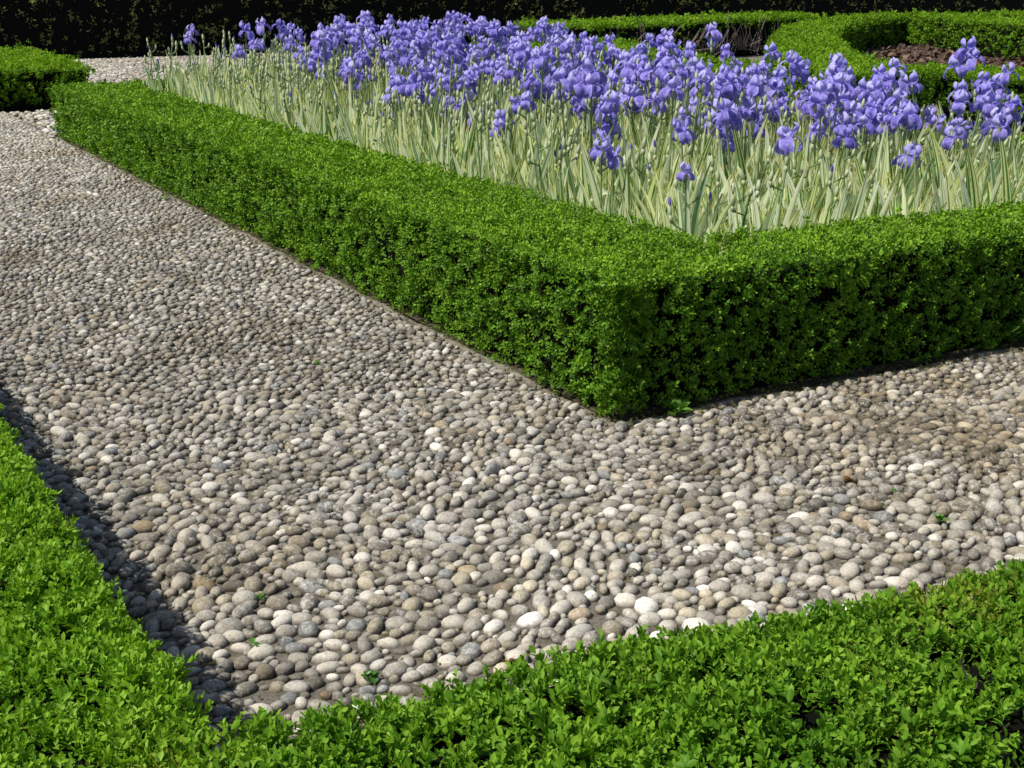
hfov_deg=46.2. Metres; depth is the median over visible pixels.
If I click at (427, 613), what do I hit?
pebble
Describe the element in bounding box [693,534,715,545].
pebble
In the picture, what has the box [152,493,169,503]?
pebble
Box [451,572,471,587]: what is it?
pebble
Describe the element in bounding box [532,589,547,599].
pebble
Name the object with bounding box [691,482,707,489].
pebble
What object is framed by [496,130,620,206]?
iris plant
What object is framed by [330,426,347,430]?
pebble
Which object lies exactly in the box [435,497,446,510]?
pebble
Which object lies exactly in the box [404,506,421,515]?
pebble
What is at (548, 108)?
iris plant
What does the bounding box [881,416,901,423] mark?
pebble
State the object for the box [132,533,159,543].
pebble
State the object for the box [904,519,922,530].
pebble
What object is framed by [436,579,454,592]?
pebble
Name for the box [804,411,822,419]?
pebble
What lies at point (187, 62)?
iris plant
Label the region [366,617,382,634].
pebble
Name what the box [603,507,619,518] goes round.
pebble
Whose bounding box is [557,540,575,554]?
pebble
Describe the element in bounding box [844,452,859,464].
pebble
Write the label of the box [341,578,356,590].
pebble
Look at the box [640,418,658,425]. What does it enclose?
pebble
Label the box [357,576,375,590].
pebble
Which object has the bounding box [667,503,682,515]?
pebble
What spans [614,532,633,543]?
pebble
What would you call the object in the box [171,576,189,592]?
pebble
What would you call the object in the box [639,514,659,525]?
pebble
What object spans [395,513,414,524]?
pebble
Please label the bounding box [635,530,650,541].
pebble
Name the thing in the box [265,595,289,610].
pebble
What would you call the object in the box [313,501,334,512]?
pebble
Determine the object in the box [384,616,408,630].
pebble
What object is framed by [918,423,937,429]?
pebble
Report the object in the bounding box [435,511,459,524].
pebble
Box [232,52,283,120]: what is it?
iris plant
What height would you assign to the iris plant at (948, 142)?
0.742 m
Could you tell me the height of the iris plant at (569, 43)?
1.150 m
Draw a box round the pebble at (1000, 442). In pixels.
[986,439,1006,448]
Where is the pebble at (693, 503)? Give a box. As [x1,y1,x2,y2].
[681,499,699,510]
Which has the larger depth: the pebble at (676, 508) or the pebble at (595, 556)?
the pebble at (676, 508)
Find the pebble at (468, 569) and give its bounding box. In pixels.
[457,565,477,573]
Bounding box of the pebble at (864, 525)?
[852,519,874,531]
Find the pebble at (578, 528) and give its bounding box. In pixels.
[573,522,590,533]
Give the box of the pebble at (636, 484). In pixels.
[626,480,645,490]
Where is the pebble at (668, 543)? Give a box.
[661,537,677,550]
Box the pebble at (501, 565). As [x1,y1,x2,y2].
[492,560,508,570]
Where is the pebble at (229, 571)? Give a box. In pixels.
[223,566,239,577]
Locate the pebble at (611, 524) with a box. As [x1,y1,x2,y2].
[607,519,627,528]
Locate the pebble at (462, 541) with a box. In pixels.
[446,536,469,546]
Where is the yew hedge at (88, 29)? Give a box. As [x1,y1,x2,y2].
[0,0,1023,58]
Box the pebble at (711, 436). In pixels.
[703,432,716,441]
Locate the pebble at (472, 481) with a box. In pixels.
[462,477,476,485]
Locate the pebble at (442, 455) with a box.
[434,451,447,460]
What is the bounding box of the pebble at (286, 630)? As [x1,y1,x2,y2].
[275,624,297,638]
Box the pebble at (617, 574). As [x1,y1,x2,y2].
[607,570,625,580]
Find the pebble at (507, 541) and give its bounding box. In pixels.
[491,537,514,546]
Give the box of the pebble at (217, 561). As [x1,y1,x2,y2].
[205,555,227,567]
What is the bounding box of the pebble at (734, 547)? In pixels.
[725,541,742,554]
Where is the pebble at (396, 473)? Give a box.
[386,467,405,479]
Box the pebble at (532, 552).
[522,547,537,559]
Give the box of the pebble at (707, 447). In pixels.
[698,442,714,454]
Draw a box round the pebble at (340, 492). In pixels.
[333,490,346,495]
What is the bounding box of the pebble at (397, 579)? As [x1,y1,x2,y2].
[386,573,409,585]
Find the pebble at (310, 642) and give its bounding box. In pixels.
[297,638,322,646]
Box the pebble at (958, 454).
[952,451,965,457]
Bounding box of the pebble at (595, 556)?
[589,551,604,563]
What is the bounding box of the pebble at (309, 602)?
[300,594,317,611]
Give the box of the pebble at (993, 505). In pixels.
[984,499,1003,515]
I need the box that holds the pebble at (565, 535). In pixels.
[555,531,574,538]
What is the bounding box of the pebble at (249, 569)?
[240,562,259,577]
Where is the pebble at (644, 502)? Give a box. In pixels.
[634,499,649,505]
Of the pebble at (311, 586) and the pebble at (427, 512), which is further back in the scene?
the pebble at (427, 512)
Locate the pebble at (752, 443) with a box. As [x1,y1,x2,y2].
[742,438,758,448]
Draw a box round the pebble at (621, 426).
[614,421,628,432]
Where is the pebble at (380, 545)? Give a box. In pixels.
[367,539,391,551]
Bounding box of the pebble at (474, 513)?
[462,508,482,519]
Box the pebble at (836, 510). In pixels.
[831,506,842,516]
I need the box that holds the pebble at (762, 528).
[756,524,772,533]
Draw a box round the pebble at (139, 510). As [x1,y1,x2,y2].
[130,504,151,517]
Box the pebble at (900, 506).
[889,501,908,513]
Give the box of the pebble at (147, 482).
[132,478,154,487]
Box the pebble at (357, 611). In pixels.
[346,605,367,617]
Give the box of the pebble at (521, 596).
[511,589,530,604]
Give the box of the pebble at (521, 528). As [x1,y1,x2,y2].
[507,523,532,534]
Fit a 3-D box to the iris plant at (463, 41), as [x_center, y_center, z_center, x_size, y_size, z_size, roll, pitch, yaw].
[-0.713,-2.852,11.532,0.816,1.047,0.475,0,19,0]
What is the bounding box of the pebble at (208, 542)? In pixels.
[201,535,215,550]
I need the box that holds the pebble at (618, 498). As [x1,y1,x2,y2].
[608,495,623,504]
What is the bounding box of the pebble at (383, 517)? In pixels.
[377,512,399,524]
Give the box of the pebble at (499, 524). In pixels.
[491,518,508,531]
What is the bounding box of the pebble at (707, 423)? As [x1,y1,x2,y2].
[701,421,714,428]
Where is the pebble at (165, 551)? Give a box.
[148,545,171,561]
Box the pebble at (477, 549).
[466,545,483,553]
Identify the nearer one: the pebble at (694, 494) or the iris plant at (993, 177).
the pebble at (694, 494)
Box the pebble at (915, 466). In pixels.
[907,463,923,471]
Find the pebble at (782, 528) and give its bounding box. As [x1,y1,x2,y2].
[776,521,793,534]
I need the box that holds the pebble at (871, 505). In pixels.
[860,499,882,510]
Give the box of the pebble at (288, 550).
[282,544,303,556]
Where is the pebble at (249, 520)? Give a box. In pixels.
[241,515,257,525]
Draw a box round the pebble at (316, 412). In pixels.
[306,409,320,416]
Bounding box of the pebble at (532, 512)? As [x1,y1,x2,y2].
[524,507,541,519]
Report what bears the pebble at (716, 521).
on the path
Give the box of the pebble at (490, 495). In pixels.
[481,490,498,502]
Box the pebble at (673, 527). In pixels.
[662,522,680,533]
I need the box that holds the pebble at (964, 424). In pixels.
[956,421,974,428]
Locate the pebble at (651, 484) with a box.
[644,480,658,489]
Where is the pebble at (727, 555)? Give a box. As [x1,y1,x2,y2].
[718,550,733,561]
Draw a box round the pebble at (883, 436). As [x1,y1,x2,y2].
[878,433,897,441]
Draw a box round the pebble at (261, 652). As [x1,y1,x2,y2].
[247,644,275,661]
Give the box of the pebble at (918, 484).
[906,479,927,489]
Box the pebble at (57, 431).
[50,426,67,436]
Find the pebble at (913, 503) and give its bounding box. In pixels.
[906,498,926,508]
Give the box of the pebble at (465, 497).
[453,491,469,502]
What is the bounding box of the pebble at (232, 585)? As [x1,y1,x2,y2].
[222,579,243,591]
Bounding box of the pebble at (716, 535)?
[711,529,726,540]
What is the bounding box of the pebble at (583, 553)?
[574,549,588,560]
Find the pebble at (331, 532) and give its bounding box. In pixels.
[322,525,342,538]
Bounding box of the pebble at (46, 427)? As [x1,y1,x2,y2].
[40,423,54,431]
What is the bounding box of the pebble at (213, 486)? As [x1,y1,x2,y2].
[201,481,219,491]
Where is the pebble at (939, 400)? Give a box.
[931,398,948,404]
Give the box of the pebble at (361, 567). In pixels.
[354,561,370,575]
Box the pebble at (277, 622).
[271,614,291,629]
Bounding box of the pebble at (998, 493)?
[989,489,1003,500]
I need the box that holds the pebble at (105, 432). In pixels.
[100,429,116,434]
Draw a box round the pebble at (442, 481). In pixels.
[436,477,450,485]
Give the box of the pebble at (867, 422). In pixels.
[861,418,876,427]
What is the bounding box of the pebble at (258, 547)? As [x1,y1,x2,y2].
[244,540,267,554]
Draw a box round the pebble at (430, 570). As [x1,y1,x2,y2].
[419,564,439,577]
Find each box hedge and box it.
[0,41,95,110]
[0,403,1023,767]
[45,68,1023,417]
[471,36,772,94]
[514,9,830,57]
[760,8,1023,115]
[909,60,1023,130]
[973,7,1023,19]
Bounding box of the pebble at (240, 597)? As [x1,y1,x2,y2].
[232,590,257,605]
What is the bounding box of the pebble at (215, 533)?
[209,528,223,540]
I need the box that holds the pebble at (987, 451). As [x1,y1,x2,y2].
[979,446,995,457]
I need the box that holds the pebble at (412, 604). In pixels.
[401,597,421,610]
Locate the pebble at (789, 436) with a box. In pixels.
[783,431,796,441]
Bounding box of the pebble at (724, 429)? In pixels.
[718,426,733,434]
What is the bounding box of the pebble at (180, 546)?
[172,541,186,553]
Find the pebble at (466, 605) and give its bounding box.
[457,597,474,613]
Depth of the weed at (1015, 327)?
5.10 m
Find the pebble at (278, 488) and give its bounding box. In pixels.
[267,484,288,492]
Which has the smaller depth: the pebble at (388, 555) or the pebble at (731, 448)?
the pebble at (388, 555)
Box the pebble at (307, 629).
[298,621,317,637]
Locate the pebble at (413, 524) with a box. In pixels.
[406,518,427,531]
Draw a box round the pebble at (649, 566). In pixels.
[643,561,662,573]
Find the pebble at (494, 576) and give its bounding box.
[481,569,507,583]
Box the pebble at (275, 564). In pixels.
[269,559,289,570]
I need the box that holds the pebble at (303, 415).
[294,412,313,420]
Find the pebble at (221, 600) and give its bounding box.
[215,594,231,605]
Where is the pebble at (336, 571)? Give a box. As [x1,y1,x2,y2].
[326,564,346,578]
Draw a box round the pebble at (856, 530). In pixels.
[844,525,863,534]
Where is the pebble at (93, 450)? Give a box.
[83,445,100,455]
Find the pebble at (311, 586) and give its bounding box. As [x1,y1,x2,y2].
[298,579,323,595]
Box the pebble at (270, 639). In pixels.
[252,634,276,646]
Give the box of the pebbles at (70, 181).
[0,53,1023,763]
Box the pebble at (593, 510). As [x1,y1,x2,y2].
[581,506,603,515]
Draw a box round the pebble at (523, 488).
[515,484,530,494]
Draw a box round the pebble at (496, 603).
[487,597,503,610]
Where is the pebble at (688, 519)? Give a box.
[677,511,702,525]
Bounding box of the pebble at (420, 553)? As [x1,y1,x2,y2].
[411,547,432,559]
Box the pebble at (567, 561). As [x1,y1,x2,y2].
[561,556,573,568]
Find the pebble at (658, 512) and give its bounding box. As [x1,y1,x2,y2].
[648,508,666,517]
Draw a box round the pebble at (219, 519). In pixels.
[208,514,224,523]
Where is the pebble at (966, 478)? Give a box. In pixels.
[960,474,976,483]
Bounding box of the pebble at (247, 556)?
[238,551,257,562]
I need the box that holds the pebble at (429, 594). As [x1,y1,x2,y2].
[421,587,438,601]
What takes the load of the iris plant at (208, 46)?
on the bed soil
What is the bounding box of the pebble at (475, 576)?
[470,571,481,582]
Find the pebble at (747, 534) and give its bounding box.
[737,530,755,540]
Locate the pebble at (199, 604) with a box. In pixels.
[192,596,215,613]
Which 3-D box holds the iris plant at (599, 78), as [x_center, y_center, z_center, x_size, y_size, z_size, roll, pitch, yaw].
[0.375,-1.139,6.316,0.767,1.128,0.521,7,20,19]
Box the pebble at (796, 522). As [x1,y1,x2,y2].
[784,517,803,529]
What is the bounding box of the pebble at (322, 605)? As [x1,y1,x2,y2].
[317,600,336,609]
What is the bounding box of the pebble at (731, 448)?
[719,445,734,451]
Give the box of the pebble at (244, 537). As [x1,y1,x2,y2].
[238,530,256,543]
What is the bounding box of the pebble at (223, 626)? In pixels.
[214,618,244,634]
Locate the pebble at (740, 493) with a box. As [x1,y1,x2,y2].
[735,488,751,498]
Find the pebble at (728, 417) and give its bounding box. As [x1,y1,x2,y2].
[717,414,733,423]
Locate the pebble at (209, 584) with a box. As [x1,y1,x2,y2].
[192,577,216,591]
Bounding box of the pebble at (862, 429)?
[856,425,867,432]
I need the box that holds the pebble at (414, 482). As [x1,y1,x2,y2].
[409,478,425,487]
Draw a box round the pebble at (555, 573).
[548,568,562,581]
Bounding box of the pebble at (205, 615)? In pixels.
[195,610,216,622]
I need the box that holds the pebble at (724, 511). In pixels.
[716,506,734,515]
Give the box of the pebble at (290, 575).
[282,568,305,582]
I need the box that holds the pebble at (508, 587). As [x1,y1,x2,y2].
[491,582,512,593]
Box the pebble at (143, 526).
[133,520,155,532]
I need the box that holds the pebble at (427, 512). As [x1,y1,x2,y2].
[420,504,435,520]
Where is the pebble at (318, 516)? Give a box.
[308,512,330,523]
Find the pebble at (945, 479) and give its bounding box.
[939,474,958,486]
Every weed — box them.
[249,637,262,645]
[254,592,265,600]
[361,670,379,683]
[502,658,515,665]
[663,398,692,416]
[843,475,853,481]
[933,514,949,521]
[999,322,1023,335]
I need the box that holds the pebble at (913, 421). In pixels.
[904,418,922,425]
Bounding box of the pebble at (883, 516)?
[873,511,893,523]
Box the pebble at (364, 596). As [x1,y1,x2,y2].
[358,590,374,603]
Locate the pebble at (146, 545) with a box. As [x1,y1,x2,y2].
[135,540,154,551]
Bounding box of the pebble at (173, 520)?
[167,515,181,525]
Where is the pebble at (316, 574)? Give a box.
[306,568,325,580]
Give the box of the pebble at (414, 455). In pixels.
[404,452,417,459]
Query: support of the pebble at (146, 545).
on the path
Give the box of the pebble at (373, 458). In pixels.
[362,454,379,463]
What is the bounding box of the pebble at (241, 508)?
[230,504,250,513]
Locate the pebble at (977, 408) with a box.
[969,405,990,411]
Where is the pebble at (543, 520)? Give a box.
[529,516,549,526]
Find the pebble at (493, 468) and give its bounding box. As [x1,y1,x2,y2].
[485,462,500,474]
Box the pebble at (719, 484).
[710,481,723,491]
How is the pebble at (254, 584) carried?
on the path
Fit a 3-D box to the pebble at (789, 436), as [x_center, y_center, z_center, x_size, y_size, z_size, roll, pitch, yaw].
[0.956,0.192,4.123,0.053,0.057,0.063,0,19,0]
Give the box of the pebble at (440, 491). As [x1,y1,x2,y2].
[435,485,453,497]
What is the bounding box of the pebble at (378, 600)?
[367,594,390,607]
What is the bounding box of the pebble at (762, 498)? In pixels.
[752,492,775,504]
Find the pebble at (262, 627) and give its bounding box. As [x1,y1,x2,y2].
[254,619,272,634]
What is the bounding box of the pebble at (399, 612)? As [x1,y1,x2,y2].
[388,609,407,617]
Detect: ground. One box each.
[5,44,1023,421]
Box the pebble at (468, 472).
[463,467,474,478]
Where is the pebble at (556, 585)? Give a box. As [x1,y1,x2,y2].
[546,580,563,591]
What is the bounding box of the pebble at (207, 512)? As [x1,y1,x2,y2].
[200,509,215,518]
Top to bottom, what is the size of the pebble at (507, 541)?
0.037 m
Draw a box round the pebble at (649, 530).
[638,527,652,533]
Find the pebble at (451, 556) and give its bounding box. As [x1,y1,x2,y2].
[439,551,458,562]
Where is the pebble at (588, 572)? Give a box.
[578,567,599,578]
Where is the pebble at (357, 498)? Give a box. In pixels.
[345,493,363,504]
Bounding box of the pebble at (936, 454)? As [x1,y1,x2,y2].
[927,450,943,458]
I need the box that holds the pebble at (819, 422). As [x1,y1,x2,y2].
[809,417,824,427]
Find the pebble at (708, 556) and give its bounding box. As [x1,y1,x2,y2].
[696,550,717,563]
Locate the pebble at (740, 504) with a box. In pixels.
[732,500,748,509]
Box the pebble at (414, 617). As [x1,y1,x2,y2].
[404,611,420,623]
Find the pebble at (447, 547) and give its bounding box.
[439,543,460,551]
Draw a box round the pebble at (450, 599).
[441,594,458,605]
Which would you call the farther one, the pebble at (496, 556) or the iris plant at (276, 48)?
the iris plant at (276, 48)
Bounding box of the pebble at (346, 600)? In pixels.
[339,594,355,607]
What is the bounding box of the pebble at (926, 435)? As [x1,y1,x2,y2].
[918,433,934,439]
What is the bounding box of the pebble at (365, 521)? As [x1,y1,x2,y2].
[359,517,378,528]
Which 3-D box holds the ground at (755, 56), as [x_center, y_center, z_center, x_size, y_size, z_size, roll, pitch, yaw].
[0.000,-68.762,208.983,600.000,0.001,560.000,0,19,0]
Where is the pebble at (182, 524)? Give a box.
[173,517,196,530]
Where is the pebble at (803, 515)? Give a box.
[786,511,808,520]
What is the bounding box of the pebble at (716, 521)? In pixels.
[705,516,727,526]
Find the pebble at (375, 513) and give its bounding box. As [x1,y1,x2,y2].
[360,509,382,519]
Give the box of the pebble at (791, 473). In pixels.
[782,469,797,480]
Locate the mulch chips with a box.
[860,43,1023,67]
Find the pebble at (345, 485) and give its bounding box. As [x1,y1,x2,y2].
[340,481,355,489]
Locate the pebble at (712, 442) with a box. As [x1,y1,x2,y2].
[702,440,716,447]
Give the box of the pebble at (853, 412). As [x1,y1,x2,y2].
[844,410,857,416]
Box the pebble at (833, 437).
[825,433,840,443]
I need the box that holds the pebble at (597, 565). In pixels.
[593,561,605,570]
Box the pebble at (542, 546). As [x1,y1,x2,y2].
[534,539,553,554]
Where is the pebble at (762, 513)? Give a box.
[753,508,769,519]
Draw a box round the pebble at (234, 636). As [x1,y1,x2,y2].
[223,630,245,642]
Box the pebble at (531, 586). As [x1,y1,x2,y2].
[522,580,538,592]
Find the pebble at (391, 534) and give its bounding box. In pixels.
[383,528,402,540]
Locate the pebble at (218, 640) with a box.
[207,634,227,648]
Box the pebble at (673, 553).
[665,548,682,558]
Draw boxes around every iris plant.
[141,47,170,91]
[146,38,185,89]
[148,34,206,100]
[164,55,220,97]
[171,23,197,85]
[174,34,216,80]
[175,32,200,82]
[182,39,228,101]
[186,51,238,106]
[186,59,210,91]
[190,67,249,113]
[191,60,260,92]
[197,55,244,104]
[198,45,230,81]
[207,54,270,106]
[209,38,239,78]
[218,29,238,70]
[225,39,267,103]
[226,20,295,92]
[228,44,260,78]
[228,54,250,75]
[229,59,286,120]
[230,49,270,91]
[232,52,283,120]
[237,51,269,82]
[237,52,284,118]
[237,61,306,100]
[242,54,306,130]
[255,16,300,81]
[258,60,315,125]
[264,43,279,62]
[265,39,296,78]
[265,52,295,89]
[267,26,306,94]
[268,18,299,94]
[271,34,283,73]
[272,39,284,72]
[272,43,331,107]
[274,68,334,131]
[276,22,327,86]
[276,90,332,139]
[278,46,322,111]
[280,65,373,142]
[280,76,369,144]
[285,45,321,106]
[286,28,336,101]
[292,44,327,90]
[293,28,346,132]
[300,46,330,97]
[307,25,349,87]
[307,51,370,107]
[308,14,363,98]
[310,22,359,107]
[319,49,373,128]
[327,16,346,91]
[329,16,346,74]
[329,19,360,73]
[331,27,380,124]
[332,63,378,115]
[332,77,405,156]
[334,89,410,136]
[335,28,377,84]
[336,32,383,106]
[337,59,384,94]
[342,39,409,150]
[347,10,375,67]
[348,23,386,65]
[349,91,421,151]
[356,44,396,88]
[357,18,371,72]
[359,60,411,116]
[360,54,427,115]
[365,20,380,83]
[366,44,388,101]
[368,80,459,162]
[370,19,394,85]
[377,19,419,95]
[378,71,441,136]
[381,74,447,150]
[383,22,421,76]
[384,41,453,155]
[386,14,395,26]
[386,70,453,125]
[398,44,466,160]
[398,49,419,114]
[403,69,485,147]
[406,18,436,89]
[406,29,432,131]
[409,56,441,107]
[409,81,494,178]
[410,36,433,73]
[410,93,498,180]
[412,63,539,147]
[413,66,481,140]
[414,19,425,31]
[421,16,446,60]
[425,56,509,130]
[426,31,485,117]
[426,118,495,178]
[429,30,446,62]
[436,29,484,124]
[442,10,484,53]
[442,106,557,200]
[445,12,462,34]
[446,68,541,135]
[454,13,472,44]
[455,30,466,50]
[455,64,490,127]
[456,36,499,105]
[462,57,527,123]
[465,56,478,84]
[466,19,507,89]
[466,73,550,158]
[467,19,491,69]
[469,49,481,65]
[471,69,538,121]
[472,16,490,44]
[473,60,509,97]
[474,68,543,124]
[482,91,535,186]
[483,38,509,84]
[483,46,562,176]
[484,47,508,82]
[487,20,518,50]
[490,90,556,187]
[493,42,517,94]
[493,91,562,139]
[494,109,588,198]
[496,44,548,112]
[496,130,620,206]
[499,88,575,197]
[506,31,531,72]
[506,41,530,148]
[506,63,573,114]
[507,36,527,71]
[509,30,528,41]
[509,73,551,125]
[519,44,579,157]
[520,51,571,147]
[523,66,619,208]
[527,64,547,111]
[528,20,549,89]
[528,58,616,203]
[535,35,549,49]
[536,16,561,69]
[537,70,543,113]
[542,34,569,97]
[542,79,618,140]
[543,20,575,68]
[543,68,597,153]
[548,154,677,245]
[550,37,595,116]
[557,54,629,167]
[559,31,592,121]
[561,55,613,107]
[563,82,641,167]
[570,44,615,122]
[575,89,647,200]
[578,31,597,46]
[580,77,631,152]
[580,134,688,230]
[588,114,710,227]
[590,42,621,90]
[594,32,640,87]
[594,52,620,90]
[598,54,680,166]
[598,70,715,202]
[605,70,649,137]
[606,55,688,173]
[607,49,674,128]
[613,61,678,180]
[614,58,692,145]
[615,47,652,83]
[617,59,641,91]
[617,105,705,189]
[622,63,674,125]
[623,153,762,252]
[623,158,712,221]
[632,154,750,254]
[635,42,652,95]
[636,109,705,153]
[640,117,718,228]
[642,32,655,68]
[642,63,704,147]
[642,74,679,117]
[652,45,676,116]
[655,28,685,102]
[658,57,764,187]
[658,60,706,133]
[661,98,782,236]
[663,34,704,140]
[664,40,705,113]
[664,121,767,222]
[674,56,698,108]
[679,73,743,154]
[681,61,777,195]
[686,68,731,152]
[686,96,769,173]
[687,91,766,160]
[690,90,741,137]
[692,124,813,214]
[700,161,781,243]
[704,60,776,142]
[705,21,723,106]
[711,67,789,126]
[712,117,798,186]
[715,43,760,99]
[718,148,810,252]
[723,148,879,230]
[733,77,759,101]
[739,127,833,223]
[743,95,806,169]
[744,74,804,172]
[747,86,788,143]
[753,121,876,225]
[759,49,821,140]
[762,41,824,138]
[762,62,774,123]
[764,64,807,148]
[764,72,846,157]
[765,72,861,175]
[773,117,841,175]
[776,94,898,192]
[785,52,855,124]
[791,138,893,203]
[793,77,896,181]
[795,67,826,122]
[797,72,882,169]
[797,80,890,195]
[800,126,895,235]
[805,55,855,137]
[806,126,933,226]
[817,62,890,153]
[817,100,876,170]
[837,122,934,216]
[843,86,923,158]
[845,130,985,211]
[847,85,939,206]
[851,67,924,166]
[855,57,910,101]
[855,107,944,189]
[858,153,955,234]
[869,70,974,172]
[875,94,964,151]
[892,123,997,213]
[893,104,971,174]
[893,125,998,190]
[922,147,1023,217]
[924,71,998,158]
[925,88,1023,208]
[928,106,1023,219]
[933,36,998,152]
[936,62,1019,175]
[942,120,1023,204]
[943,82,1021,189]
[952,78,1023,170]
[985,94,1023,196]
[987,145,1023,205]
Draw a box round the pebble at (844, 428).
[841,426,853,431]
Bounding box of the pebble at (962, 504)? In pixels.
[952,496,984,514]
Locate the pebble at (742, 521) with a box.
[732,515,751,528]
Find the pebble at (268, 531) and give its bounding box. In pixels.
[257,526,278,537]
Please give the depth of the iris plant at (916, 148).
6.15 m
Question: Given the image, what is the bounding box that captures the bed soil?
[57,136,1023,419]
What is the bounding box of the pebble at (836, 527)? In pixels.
[827,523,841,535]
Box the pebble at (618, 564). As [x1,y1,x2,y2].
[609,559,625,572]
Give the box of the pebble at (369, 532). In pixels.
[362,525,379,540]
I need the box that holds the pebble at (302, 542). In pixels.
[288,535,311,548]
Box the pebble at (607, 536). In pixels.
[601,531,613,543]
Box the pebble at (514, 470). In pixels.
[505,466,521,474]
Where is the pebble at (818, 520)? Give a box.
[803,516,829,527]
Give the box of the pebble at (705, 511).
[698,505,714,518]
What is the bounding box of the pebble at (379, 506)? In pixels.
[371,502,386,510]
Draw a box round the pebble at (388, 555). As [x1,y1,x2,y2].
[380,549,399,562]
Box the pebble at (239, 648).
[230,643,251,653]
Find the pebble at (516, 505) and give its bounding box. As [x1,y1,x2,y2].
[506,500,525,510]
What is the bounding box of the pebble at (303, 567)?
[291,561,317,573]
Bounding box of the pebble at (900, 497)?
[890,493,907,502]
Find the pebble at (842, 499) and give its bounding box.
[832,494,850,505]
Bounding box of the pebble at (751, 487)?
[739,482,756,493]
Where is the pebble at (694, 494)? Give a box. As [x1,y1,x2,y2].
[683,490,704,500]
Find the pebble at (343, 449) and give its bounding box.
[330,444,348,454]
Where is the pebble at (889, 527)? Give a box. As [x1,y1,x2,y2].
[880,522,901,538]
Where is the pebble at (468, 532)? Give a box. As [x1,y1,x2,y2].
[456,526,474,538]
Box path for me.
[0,111,1023,747]
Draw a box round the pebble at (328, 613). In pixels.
[322,607,340,620]
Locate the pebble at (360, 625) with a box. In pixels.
[345,619,366,631]
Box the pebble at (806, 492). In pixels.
[795,489,815,497]
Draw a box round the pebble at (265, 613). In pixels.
[257,608,273,619]
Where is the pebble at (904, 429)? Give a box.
[894,425,912,434]
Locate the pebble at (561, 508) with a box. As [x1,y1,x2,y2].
[551,504,567,512]
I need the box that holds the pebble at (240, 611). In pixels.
[232,603,253,619]
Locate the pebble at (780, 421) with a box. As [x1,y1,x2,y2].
[769,418,787,426]
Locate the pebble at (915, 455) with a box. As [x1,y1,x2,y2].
[907,453,926,462]
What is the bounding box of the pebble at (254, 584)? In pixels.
[244,576,262,592]
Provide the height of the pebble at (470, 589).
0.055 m
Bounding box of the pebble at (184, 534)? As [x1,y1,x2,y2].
[177,528,196,541]
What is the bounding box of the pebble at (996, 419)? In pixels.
[986,415,1006,423]
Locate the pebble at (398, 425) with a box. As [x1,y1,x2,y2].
[392,422,407,429]
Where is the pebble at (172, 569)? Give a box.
[165,562,193,577]
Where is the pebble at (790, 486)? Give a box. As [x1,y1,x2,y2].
[779,483,795,492]
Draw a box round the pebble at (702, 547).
[697,544,717,553]
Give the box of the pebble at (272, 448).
[261,444,280,453]
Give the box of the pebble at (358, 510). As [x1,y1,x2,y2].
[343,504,365,518]
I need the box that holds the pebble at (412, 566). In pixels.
[407,561,417,572]
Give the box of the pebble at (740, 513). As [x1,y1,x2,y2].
[736,510,751,516]
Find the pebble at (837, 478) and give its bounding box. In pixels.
[830,475,843,482]
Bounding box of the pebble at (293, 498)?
[285,494,299,502]
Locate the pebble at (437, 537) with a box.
[423,530,445,544]
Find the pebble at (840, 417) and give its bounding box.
[829,412,856,423]
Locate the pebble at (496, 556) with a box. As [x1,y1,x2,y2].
[489,552,505,564]
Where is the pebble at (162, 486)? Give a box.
[154,479,172,493]
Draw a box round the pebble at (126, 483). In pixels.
[119,479,133,487]
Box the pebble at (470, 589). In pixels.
[454,584,480,594]
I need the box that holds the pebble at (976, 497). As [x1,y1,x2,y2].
[968,494,981,501]
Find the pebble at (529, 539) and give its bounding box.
[520,533,537,545]
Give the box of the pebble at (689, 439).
[676,436,695,443]
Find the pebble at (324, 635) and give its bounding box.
[318,629,333,640]
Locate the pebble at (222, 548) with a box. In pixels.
[209,542,235,555]
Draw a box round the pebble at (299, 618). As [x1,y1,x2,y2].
[291,612,313,624]
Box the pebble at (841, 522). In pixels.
[829,519,849,528]
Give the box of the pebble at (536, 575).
[526,569,542,581]
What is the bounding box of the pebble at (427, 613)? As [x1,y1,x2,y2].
[419,610,436,617]
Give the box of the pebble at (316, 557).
[304,550,327,564]
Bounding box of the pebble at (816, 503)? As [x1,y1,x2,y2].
[808,497,826,509]
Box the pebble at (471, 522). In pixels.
[460,518,478,529]
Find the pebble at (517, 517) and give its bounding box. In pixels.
[507,511,526,525]
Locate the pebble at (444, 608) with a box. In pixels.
[433,604,451,615]
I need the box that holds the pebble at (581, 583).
[573,576,591,590]
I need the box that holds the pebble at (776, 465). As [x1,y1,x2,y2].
[770,460,786,470]
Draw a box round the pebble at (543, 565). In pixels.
[535,558,550,573]
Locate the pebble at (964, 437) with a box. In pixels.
[952,433,970,440]
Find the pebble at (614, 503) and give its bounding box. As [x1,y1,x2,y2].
[599,499,619,508]
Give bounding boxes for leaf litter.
[49,137,1023,430]
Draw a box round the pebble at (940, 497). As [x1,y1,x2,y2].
[931,493,946,501]
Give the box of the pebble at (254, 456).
[244,452,265,461]
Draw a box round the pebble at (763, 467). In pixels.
[757,463,771,474]
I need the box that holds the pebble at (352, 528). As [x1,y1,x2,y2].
[342,523,361,534]
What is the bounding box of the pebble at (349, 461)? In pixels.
[335,457,355,466]
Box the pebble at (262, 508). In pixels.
[250,503,271,513]
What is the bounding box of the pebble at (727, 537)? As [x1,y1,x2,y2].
[721,533,739,545]
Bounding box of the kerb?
[57,137,1023,426]
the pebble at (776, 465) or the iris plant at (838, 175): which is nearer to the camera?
the pebble at (776, 465)
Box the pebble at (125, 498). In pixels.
[113,494,130,504]

